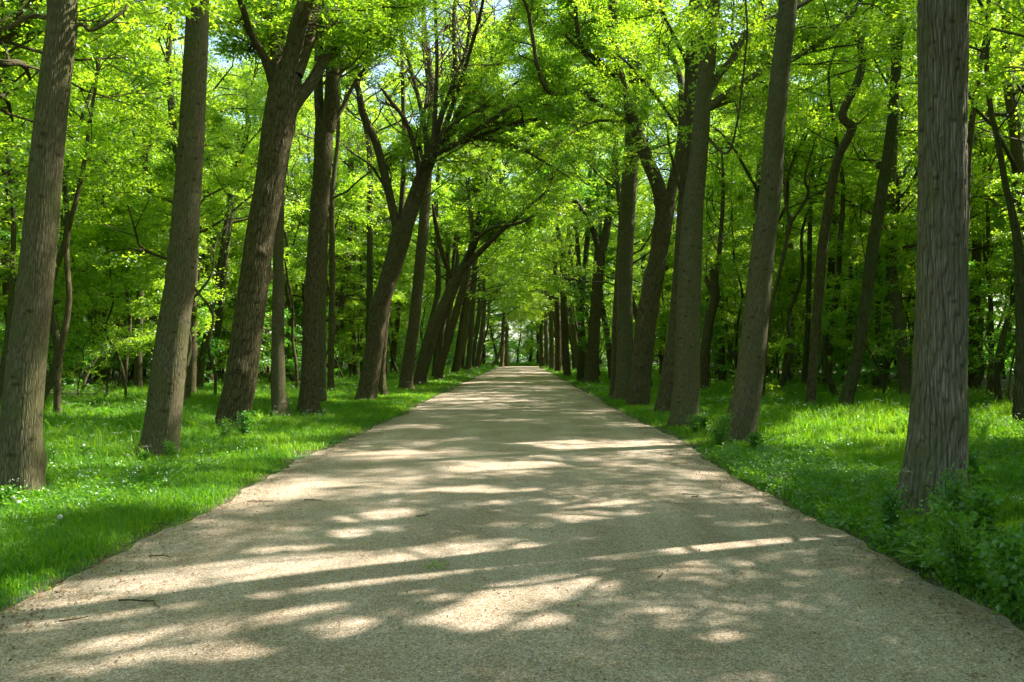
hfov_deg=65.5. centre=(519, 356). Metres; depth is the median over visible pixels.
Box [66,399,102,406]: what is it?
fern plant
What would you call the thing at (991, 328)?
young tree
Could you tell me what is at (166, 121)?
woodland tree
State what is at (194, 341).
slender tree
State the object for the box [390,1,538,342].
avenue tree
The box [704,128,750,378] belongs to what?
young tree
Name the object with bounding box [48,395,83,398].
fern plant
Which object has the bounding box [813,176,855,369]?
young tree
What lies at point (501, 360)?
avenue tree
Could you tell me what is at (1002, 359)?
young tree
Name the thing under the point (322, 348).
avenue tree
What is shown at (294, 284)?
young tree
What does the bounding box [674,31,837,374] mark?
woodland tree
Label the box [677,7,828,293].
woodland tree
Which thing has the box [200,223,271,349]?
sapling
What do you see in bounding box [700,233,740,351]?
sapling
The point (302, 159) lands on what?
woodland tree
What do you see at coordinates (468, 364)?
avenue tree
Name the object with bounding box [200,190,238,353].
young tree
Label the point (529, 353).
sapling
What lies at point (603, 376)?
wildflowers
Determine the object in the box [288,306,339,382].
sapling
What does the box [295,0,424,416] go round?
avenue tree
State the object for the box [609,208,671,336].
woodland tree
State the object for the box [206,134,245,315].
young tree
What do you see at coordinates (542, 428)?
path
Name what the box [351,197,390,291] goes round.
young tree
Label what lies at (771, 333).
sapling
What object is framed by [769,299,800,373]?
sapling
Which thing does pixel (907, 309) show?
woodland tree
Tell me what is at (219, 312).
slender tree
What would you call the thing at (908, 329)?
sapling
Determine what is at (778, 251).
sapling
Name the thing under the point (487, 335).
sapling
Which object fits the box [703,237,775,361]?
sapling
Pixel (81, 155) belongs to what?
young tree
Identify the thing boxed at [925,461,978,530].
leafy plant
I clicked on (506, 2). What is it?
sky
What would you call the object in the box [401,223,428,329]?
woodland tree
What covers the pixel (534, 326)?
woodland tree
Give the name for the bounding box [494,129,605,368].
avenue tree
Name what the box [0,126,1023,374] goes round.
woods
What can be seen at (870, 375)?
sapling
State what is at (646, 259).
young tree
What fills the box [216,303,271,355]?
sapling
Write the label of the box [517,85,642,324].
avenue tree
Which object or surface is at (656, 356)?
sapling
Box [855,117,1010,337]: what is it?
woodland tree
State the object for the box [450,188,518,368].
avenue tree
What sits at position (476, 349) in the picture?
sapling
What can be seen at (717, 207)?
woodland tree
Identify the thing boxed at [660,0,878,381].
woodland tree
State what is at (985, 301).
young tree
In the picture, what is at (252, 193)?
young tree
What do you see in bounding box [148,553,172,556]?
fallen twig
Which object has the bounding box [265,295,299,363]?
sapling
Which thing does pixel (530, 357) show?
woodland tree
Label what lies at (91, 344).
sapling
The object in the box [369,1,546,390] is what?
avenue tree
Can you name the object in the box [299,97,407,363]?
woodland tree
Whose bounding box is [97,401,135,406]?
fern plant
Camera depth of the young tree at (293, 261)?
55.91 m
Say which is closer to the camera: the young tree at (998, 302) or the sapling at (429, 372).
the young tree at (998, 302)
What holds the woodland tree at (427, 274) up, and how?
on the ground at (662, 429)
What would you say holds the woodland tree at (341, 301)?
on the ground at (662, 429)
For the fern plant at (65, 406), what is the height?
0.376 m
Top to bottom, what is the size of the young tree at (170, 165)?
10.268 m
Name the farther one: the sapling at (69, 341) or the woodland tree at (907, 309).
the woodland tree at (907, 309)
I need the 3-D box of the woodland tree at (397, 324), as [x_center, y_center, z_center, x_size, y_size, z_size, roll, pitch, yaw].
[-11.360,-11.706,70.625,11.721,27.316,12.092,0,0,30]
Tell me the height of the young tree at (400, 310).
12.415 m
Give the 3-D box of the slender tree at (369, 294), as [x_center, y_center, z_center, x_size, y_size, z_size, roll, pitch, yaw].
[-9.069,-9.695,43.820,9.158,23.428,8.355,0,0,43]
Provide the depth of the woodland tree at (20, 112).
25.80 m
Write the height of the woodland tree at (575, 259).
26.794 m
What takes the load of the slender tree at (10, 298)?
on the ground at (662, 429)
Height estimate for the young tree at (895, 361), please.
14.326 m
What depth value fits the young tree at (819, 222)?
36.29 m
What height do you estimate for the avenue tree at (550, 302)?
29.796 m
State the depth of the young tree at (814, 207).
42.64 m
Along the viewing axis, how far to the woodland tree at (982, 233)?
28.52 m
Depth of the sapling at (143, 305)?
29.73 m
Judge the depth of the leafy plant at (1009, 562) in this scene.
4.88 m
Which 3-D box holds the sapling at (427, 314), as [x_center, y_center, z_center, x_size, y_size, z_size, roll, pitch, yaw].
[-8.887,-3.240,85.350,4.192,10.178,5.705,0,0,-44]
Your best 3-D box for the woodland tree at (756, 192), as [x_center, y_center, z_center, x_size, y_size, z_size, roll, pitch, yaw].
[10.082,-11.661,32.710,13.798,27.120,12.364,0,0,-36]
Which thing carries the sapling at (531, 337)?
on the ground at (662, 429)
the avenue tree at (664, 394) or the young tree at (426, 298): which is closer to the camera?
the avenue tree at (664, 394)
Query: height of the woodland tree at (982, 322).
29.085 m
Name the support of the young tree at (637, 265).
on the ground at (662, 429)
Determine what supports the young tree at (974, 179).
on the ground at (662, 429)
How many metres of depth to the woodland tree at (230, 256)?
60.38 m
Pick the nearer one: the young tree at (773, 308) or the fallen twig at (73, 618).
the fallen twig at (73, 618)
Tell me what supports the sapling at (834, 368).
on the ground at (662, 429)
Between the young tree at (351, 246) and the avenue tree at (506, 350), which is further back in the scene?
the avenue tree at (506, 350)
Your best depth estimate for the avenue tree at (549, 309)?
77.44 m
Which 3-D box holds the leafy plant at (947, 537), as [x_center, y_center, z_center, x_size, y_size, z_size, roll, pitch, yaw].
[3.024,1.291,5.516,0.417,0.694,0.450,0,0,-34]
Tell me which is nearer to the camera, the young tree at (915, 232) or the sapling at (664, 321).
the young tree at (915, 232)
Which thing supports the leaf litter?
on the ground at (662, 429)
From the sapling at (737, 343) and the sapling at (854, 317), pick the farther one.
the sapling at (737, 343)
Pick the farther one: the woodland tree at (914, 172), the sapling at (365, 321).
the sapling at (365, 321)
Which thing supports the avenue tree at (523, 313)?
on the ground at (662, 429)
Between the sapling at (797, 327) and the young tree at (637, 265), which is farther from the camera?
the young tree at (637, 265)
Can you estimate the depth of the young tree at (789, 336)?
32.70 m
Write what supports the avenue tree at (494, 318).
on the ground at (662, 429)
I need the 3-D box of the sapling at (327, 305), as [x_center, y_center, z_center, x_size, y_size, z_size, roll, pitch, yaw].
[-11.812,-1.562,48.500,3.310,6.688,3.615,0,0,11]
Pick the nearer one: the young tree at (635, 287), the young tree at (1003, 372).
the young tree at (1003, 372)
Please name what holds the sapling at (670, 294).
on the ground at (662, 429)
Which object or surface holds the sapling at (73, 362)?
on the ground at (662, 429)
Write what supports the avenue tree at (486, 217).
on the ground at (662, 429)
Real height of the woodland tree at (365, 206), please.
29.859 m
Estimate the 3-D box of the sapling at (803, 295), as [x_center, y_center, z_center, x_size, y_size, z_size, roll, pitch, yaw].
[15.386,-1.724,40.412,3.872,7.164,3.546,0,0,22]
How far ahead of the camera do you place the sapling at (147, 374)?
47.28 m
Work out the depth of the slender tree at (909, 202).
34.95 m
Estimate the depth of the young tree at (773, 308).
47.69 m
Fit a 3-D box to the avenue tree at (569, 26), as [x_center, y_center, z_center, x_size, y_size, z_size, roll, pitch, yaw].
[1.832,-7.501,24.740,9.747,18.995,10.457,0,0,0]
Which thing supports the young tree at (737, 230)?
on the ground at (662, 429)
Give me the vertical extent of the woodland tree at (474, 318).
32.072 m
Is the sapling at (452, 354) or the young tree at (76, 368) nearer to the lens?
the young tree at (76, 368)
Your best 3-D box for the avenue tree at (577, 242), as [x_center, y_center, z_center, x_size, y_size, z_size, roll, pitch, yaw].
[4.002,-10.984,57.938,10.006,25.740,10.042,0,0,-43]
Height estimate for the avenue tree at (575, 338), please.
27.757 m
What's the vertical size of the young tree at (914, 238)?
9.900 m
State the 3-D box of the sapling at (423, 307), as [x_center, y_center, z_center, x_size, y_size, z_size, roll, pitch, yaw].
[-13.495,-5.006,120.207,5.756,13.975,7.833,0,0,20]
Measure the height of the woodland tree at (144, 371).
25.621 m
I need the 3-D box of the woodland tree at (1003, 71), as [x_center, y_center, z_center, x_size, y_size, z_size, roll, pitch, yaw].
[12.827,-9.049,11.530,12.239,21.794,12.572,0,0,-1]
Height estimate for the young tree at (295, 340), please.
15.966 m
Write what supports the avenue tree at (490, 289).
on the ground at (662, 429)
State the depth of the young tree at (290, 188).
47.64 m
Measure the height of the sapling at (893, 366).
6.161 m
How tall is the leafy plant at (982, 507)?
0.594 m
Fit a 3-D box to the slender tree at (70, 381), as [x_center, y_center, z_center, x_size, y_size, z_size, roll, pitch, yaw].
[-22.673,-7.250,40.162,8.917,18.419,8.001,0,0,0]
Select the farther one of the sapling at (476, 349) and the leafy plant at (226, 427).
the sapling at (476, 349)
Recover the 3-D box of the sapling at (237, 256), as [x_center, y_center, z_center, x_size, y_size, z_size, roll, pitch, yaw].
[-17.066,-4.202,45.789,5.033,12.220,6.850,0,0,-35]
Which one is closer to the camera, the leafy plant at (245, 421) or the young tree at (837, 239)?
the leafy plant at (245, 421)
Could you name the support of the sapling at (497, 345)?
on the ground at (662, 429)
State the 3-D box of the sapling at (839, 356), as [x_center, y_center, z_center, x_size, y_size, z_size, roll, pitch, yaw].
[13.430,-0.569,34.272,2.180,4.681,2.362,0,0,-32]
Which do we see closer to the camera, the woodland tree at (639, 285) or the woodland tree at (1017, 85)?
the woodland tree at (1017, 85)
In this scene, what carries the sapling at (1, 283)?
on the ground at (662, 429)
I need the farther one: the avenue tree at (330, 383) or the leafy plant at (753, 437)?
the avenue tree at (330, 383)
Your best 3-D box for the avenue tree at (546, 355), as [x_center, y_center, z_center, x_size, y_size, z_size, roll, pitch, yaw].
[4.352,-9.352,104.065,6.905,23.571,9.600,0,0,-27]
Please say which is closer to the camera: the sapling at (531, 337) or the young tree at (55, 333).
the young tree at (55, 333)
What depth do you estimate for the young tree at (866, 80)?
31.39 m
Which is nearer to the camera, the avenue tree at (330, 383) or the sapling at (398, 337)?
the avenue tree at (330, 383)
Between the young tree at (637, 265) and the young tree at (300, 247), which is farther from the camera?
the young tree at (637, 265)
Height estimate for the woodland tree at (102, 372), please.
30.413 m
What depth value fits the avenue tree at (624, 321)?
28.57 m
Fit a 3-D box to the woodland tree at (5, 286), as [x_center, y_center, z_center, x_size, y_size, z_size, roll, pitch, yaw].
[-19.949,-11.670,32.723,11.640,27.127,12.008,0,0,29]
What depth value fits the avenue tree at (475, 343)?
105.78 m
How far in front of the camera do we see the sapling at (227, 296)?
40.28 m
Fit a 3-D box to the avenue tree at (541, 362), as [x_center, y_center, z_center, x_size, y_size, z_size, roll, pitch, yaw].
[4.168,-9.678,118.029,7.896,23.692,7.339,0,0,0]
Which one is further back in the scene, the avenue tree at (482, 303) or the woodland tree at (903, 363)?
the avenue tree at (482, 303)
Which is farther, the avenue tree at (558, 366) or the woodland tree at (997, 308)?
the avenue tree at (558, 366)
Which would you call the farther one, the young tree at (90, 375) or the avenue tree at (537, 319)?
the avenue tree at (537, 319)
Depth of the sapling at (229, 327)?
43.28 m
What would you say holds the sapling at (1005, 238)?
on the ground at (662, 429)
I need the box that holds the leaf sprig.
[422,559,449,568]
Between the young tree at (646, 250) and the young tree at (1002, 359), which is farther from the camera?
the young tree at (646, 250)
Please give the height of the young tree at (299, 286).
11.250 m
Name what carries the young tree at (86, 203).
on the ground at (662, 429)
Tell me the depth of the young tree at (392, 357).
66.49 m
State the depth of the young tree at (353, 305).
50.69 m
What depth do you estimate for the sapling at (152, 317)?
46.20 m
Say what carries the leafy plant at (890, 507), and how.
on the ground at (662, 429)
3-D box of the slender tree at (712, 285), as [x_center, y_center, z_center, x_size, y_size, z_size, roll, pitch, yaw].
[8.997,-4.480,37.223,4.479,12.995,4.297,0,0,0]
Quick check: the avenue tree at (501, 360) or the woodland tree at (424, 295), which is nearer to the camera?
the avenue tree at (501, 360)
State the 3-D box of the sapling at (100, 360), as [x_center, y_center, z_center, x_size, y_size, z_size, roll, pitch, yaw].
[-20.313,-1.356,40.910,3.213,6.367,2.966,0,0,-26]
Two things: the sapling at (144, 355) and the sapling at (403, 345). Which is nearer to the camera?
the sapling at (144, 355)
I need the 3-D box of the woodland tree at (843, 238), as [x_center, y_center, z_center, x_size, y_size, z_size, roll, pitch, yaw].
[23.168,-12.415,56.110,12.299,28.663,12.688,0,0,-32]
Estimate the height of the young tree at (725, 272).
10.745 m
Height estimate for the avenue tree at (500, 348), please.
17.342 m
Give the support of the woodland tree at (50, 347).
on the ground at (662, 429)
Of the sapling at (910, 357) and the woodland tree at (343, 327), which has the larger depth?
the woodland tree at (343, 327)
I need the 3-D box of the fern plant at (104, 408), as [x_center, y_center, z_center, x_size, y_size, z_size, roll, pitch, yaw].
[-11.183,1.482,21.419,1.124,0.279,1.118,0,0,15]
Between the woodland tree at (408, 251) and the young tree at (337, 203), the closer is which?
the young tree at (337, 203)
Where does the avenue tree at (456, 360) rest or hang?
on the ground at (662, 429)
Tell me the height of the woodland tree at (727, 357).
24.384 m
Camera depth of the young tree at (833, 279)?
37.02 m
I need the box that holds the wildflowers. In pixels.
[12,371,1023,512]
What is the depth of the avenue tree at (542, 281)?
95.19 m
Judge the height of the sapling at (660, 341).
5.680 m
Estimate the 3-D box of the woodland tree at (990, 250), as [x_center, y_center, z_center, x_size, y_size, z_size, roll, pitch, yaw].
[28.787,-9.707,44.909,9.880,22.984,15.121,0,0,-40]
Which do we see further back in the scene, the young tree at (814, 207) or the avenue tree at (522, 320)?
the avenue tree at (522, 320)
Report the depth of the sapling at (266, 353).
44.87 m
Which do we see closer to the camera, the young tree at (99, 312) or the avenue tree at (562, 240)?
the young tree at (99, 312)
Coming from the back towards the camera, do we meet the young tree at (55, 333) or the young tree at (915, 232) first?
the young tree at (915, 232)
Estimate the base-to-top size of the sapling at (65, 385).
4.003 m
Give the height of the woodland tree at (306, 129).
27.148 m
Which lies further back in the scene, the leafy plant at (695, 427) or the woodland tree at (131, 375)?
the woodland tree at (131, 375)
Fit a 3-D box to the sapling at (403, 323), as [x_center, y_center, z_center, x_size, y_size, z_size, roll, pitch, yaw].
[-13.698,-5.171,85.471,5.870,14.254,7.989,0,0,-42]
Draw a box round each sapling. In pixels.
[0,189,19,356]
[0,191,22,352]
[0,230,86,375]
[46,252,124,395]
[46,311,97,390]
[53,148,166,396]
[73,193,161,395]
[74,303,109,381]
[80,307,118,370]
[84,269,145,377]
[90,283,152,380]
[92,292,151,381]
[105,276,149,380]
[105,322,148,380]
[112,156,224,354]
[128,272,163,366]
[143,303,160,381]
[149,283,223,388]
[196,288,233,373]
[198,183,270,343]
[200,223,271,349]
[212,240,271,367]
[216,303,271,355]
[222,288,270,371]
[230,258,298,383]
[262,264,302,377]
[263,290,301,346]
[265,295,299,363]
[267,332,299,378]
[284,323,302,387]
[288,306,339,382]
[289,292,302,356]
[301,277,352,361]
[326,276,361,377]
[334,295,365,376]
[335,331,362,373]
[339,265,393,357]
[356,267,424,347]
[387,317,400,369]
[387,325,407,364]
[388,318,419,361]
[390,273,421,358]
[414,322,433,373]
[415,326,431,367]
[419,287,455,353]
[420,282,453,347]
[447,338,456,366]
[465,324,488,362]
[474,305,494,346]
[484,313,508,356]
[497,318,537,362]
[518,320,548,363]
[518,335,535,362]
[526,307,554,346]
[532,313,554,353]
[589,275,613,359]
[599,280,613,349]
[632,272,670,368]
[652,323,665,373]
[653,307,667,364]
[654,247,727,350]
[654,253,701,352]
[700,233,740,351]
[700,286,734,382]
[700,314,733,373]
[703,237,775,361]
[725,306,742,366]
[725,311,741,375]
[731,268,796,359]
[732,206,823,384]
[766,270,805,384]
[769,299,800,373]
[770,213,836,360]
[775,245,811,374]
[776,315,802,368]
[786,254,852,382]
[801,350,840,378]
[809,158,916,394]
[811,290,863,379]
[833,274,894,368]
[843,261,911,389]
[845,279,897,375]
[852,167,916,387]
[862,320,897,379]
[891,310,914,376]
[910,261,985,376]
[968,170,1023,406]
[968,245,1014,374]
[968,278,1005,387]
[978,203,1022,378]
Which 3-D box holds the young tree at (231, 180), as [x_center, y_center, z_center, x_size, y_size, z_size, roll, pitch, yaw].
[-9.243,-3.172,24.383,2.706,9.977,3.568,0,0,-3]
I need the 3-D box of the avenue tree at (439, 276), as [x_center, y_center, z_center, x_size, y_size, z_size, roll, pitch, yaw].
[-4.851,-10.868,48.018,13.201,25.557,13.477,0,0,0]
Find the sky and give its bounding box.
[43,0,1003,356]
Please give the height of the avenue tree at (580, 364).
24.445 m
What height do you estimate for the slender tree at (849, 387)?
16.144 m
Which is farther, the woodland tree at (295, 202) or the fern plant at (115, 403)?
the woodland tree at (295, 202)
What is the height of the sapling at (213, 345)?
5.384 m
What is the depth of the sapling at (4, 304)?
27.37 m
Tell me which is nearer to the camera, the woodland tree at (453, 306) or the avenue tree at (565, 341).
the avenue tree at (565, 341)
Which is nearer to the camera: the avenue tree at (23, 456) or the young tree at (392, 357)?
the avenue tree at (23, 456)
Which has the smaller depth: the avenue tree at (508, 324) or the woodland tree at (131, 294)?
the woodland tree at (131, 294)
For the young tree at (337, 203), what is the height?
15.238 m
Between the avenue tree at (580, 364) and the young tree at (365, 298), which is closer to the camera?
the avenue tree at (580, 364)
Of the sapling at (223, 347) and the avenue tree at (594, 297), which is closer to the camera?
the avenue tree at (594, 297)
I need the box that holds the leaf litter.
[0,376,1023,681]
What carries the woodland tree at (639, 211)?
on the ground at (662, 429)
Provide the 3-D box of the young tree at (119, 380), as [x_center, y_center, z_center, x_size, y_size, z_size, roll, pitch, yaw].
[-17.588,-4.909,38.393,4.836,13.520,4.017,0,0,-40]
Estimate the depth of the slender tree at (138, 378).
35.07 m
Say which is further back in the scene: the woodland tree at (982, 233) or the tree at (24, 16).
the woodland tree at (982, 233)
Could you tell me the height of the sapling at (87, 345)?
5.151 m
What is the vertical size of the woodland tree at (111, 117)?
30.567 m
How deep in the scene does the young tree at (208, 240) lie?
46.14 m
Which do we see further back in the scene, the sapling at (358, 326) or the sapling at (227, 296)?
the sapling at (358, 326)
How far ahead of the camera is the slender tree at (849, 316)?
39.92 m
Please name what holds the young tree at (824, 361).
on the ground at (662, 429)
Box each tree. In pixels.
[0,0,112,399]
[0,0,134,334]
[0,0,161,323]
[0,0,178,401]
[0,0,245,159]
[0,0,254,496]
[0,1,153,311]
[0,36,62,216]
[0,45,73,196]
[0,47,136,211]
[0,88,64,289]
[0,102,59,250]
[0,184,103,365]
[0,227,19,314]
[2,0,179,413]
[2,23,217,384]
[2,39,126,254]
[4,22,134,392]
[7,12,165,305]
[17,62,113,388]
[21,71,139,384]
[24,24,219,387]
[39,0,308,399]
[53,82,205,375]
[57,195,100,378]
[61,43,214,377]
[69,145,159,394]
[73,71,167,387]
[74,3,178,377]
[80,9,259,389]
[83,177,138,383]
[86,95,199,380]
[89,53,284,372]
[106,126,204,388]
[107,0,314,392]
[132,0,208,455]
[132,90,230,394]
[133,63,304,381]
[141,48,240,277]
[157,98,256,401]
[168,186,235,380]
[175,49,309,387]
[176,17,306,389]
[183,0,433,427]
[198,49,410,380]
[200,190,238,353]
[201,93,364,368]
[201,153,301,354]
[201,177,235,373]
[205,2,386,371]
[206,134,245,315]
[211,81,271,312]
[218,61,312,382]
[222,141,296,273]
[226,5,474,377]
[228,188,269,377]
[238,63,344,374]
[247,160,310,259]
[267,119,314,384]
[270,0,461,417]
[270,209,306,353]
[271,122,311,390]
[272,179,304,287]
[286,25,436,390]
[286,164,328,374]
[287,4,451,336]
[287,191,338,305]
[288,124,380,356]
[289,60,396,341]
[289,143,352,272]
[289,251,327,318]
[290,118,412,370]
[291,0,421,402]
[292,72,407,375]
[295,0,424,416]
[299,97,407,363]
[301,59,448,373]
[306,0,654,400]
[306,210,365,378]
[327,167,419,369]
[328,135,387,331]
[331,101,445,358]
[334,0,546,382]
[337,194,380,376]
[341,185,391,376]
[344,76,456,371]
[346,184,413,318]
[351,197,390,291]
[354,257,384,371]
[357,3,519,395]
[357,19,556,362]
[357,180,412,373]
[363,234,410,320]
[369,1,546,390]
[381,267,409,372]
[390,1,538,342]
[393,19,526,376]
[396,186,427,360]
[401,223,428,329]
[404,245,445,368]
[405,154,540,370]
[405,236,445,361]
[412,117,588,385]
[413,16,545,380]
[416,155,521,368]
[417,205,493,364]
[423,211,497,362]
[425,160,538,366]
[432,159,538,370]
[432,164,509,373]
[444,247,514,351]
[445,214,501,343]
[450,156,518,369]
[450,162,520,337]
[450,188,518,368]
[452,170,522,338]
[457,262,513,363]
[460,257,526,363]
[475,236,525,365]
[476,250,524,366]
[478,0,714,405]
[480,49,650,373]
[482,24,607,366]
[487,261,509,366]
[491,307,522,362]
[492,121,639,337]
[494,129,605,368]
[495,6,705,378]
[497,163,562,365]
[497,308,538,362]
[500,92,618,355]
[501,137,610,372]
[505,38,642,375]
[505,238,525,366]
[507,79,642,376]
[507,155,579,340]
[509,184,554,337]
[510,143,615,313]
[510,165,558,313]
[510,241,610,318]
[511,188,583,345]
[512,0,789,396]
[512,149,614,369]
[513,244,554,363]
[517,0,738,353]
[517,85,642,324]
[517,163,617,334]
[517,233,590,367]
[521,0,714,387]
[525,304,548,334]
[529,321,532,362]
[530,77,657,383]
[532,233,556,367]
[532,233,586,368]
[535,7,659,381]
[539,311,547,366]
[540,33,746,374]
[560,166,638,337]
[567,0,704,412]
[570,53,685,296]
[583,133,652,298]
[589,0,688,399]
[602,0,915,232]
[605,230,640,333]
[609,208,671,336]
[632,25,798,375]
[632,270,640,307]
[633,220,672,302]
[634,0,915,427]
[634,200,677,311]
[638,62,800,382]
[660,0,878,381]
[660,92,805,369]
[666,120,754,389]
[668,128,748,368]
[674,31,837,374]
[675,37,825,300]
[676,117,770,371]
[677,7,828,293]
[701,184,752,357]
[702,201,746,360]
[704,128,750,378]
[707,135,782,335]
[708,3,915,384]
[716,126,812,282]
[717,0,796,442]
[721,78,870,398]
[725,106,852,377]
[735,36,864,388]
[751,200,800,380]
[752,0,889,395]
[762,0,1023,395]
[771,200,798,369]
[771,200,813,356]
[772,0,915,404]
[776,80,864,325]
[779,162,807,344]
[785,53,917,373]
[786,100,874,266]
[788,0,917,323]
[788,65,916,377]
[790,3,1023,328]
[790,38,911,386]
[795,8,989,387]
[800,151,885,381]
[813,147,903,387]
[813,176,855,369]
[818,5,1023,390]
[824,45,1008,326]
[836,0,915,406]
[838,0,1023,245]
[842,152,916,334]
[845,0,1023,426]
[848,11,1019,274]
[850,2,1023,284]
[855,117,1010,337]
[856,165,911,374]
[861,69,989,252]
[864,0,1023,237]
[875,0,1023,141]
[883,0,1023,112]
[884,2,1003,240]
[895,0,969,517]
[897,187,971,265]
[903,0,1020,388]
[904,206,916,277]
[905,0,1023,397]
[910,49,1023,379]
[913,51,1022,258]
[968,0,1023,402]
[968,105,1011,394]
[969,66,1023,304]
[969,96,1023,328]
[969,103,1010,390]
[969,229,1011,362]
[969,243,995,302]
[970,49,1008,315]
[970,170,1013,282]
[971,185,1014,394]
[993,241,1006,339]
[1002,316,1014,378]
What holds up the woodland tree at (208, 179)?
on the ground at (662, 429)
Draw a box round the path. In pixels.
[0,366,1023,681]
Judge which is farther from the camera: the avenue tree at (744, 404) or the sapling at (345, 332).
the sapling at (345, 332)
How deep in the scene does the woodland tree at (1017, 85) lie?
23.16 m
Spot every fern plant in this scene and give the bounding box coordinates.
[44,403,86,409]
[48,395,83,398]
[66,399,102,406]
[83,406,119,412]
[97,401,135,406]
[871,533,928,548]
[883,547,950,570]
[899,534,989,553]
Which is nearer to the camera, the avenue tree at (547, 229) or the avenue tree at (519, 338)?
the avenue tree at (547, 229)
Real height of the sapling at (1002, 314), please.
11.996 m
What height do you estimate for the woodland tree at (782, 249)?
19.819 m
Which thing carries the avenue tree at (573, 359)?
on the ground at (662, 429)
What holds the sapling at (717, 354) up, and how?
on the ground at (662, 429)
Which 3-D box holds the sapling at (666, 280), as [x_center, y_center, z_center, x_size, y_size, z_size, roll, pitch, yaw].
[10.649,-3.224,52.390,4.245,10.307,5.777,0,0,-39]
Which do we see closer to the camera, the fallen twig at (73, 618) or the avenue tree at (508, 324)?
the fallen twig at (73, 618)
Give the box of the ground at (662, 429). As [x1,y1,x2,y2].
[0,357,1023,631]
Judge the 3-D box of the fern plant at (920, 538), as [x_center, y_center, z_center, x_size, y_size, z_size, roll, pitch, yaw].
[3.373,1.509,6.239,0.801,0.188,0.726,0,0,40]
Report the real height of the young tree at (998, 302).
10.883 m
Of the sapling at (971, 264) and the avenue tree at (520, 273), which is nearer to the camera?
the sapling at (971, 264)
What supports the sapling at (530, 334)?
on the ground at (662, 429)
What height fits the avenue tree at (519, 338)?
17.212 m
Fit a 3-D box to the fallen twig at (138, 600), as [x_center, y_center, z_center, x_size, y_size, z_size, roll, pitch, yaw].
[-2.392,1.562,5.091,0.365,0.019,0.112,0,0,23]
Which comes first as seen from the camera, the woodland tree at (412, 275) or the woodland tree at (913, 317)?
the woodland tree at (913, 317)
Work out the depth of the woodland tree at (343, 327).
66.52 m
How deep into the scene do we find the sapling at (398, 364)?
74.24 m
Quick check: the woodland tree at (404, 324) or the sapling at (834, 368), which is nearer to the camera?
the sapling at (834, 368)
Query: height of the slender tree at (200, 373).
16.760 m
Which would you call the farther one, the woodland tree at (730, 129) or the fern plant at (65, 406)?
the woodland tree at (730, 129)
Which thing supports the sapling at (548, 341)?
on the ground at (662, 429)
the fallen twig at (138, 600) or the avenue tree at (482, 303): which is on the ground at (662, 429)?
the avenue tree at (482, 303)
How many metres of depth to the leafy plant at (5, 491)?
8.18 m
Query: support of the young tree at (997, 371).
on the ground at (662, 429)
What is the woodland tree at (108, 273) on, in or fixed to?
on the ground at (662, 429)
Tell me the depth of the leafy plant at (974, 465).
8.15 m
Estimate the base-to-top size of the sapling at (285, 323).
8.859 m
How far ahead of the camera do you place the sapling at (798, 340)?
66.04 m
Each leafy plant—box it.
[0,485,23,506]
[135,451,150,460]
[162,438,179,457]
[218,416,233,437]
[234,409,259,435]
[685,414,702,433]
[698,412,710,428]
[705,410,735,447]
[746,431,767,449]
[868,485,909,532]
[915,492,1000,590]
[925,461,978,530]
[954,485,1015,537]
[967,447,998,501]
[971,521,1023,618]
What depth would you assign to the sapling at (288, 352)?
48.09 m
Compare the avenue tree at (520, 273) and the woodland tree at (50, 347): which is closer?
the woodland tree at (50, 347)
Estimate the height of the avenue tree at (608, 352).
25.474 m
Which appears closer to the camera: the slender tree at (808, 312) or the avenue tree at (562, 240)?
the slender tree at (808, 312)
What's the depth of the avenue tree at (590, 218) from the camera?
42.57 m
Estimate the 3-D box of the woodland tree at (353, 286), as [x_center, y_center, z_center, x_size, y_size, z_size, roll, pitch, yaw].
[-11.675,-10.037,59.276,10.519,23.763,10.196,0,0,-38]
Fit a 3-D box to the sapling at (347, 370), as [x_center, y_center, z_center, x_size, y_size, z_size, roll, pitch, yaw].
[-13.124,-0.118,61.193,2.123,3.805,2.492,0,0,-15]
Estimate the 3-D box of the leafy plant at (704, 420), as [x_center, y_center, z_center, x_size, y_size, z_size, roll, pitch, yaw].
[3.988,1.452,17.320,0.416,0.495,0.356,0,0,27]
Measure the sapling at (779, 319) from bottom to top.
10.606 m
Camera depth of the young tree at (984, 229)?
35.06 m
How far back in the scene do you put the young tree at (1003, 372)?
54.81 m
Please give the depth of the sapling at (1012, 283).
25.30 m
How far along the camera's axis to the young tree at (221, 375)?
48.48 m
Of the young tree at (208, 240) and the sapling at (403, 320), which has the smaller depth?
the young tree at (208, 240)
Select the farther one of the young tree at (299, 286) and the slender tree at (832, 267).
the young tree at (299, 286)
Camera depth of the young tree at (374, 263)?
57.20 m
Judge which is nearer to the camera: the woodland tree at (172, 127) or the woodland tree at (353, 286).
the woodland tree at (172, 127)
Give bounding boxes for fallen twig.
[59,616,87,621]
[118,597,159,607]
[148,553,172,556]
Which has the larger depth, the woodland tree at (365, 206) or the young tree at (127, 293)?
the woodland tree at (365, 206)
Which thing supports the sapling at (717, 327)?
on the ground at (662, 429)
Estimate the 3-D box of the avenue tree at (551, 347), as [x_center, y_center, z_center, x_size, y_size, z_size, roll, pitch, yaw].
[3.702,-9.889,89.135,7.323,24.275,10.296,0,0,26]
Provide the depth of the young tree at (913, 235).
45.46 m
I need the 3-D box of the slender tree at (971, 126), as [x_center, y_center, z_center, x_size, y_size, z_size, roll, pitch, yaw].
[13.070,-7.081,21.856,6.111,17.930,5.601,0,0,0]
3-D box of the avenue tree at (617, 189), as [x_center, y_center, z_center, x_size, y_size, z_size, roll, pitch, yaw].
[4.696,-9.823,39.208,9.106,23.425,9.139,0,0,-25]
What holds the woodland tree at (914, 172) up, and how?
on the ground at (662, 429)

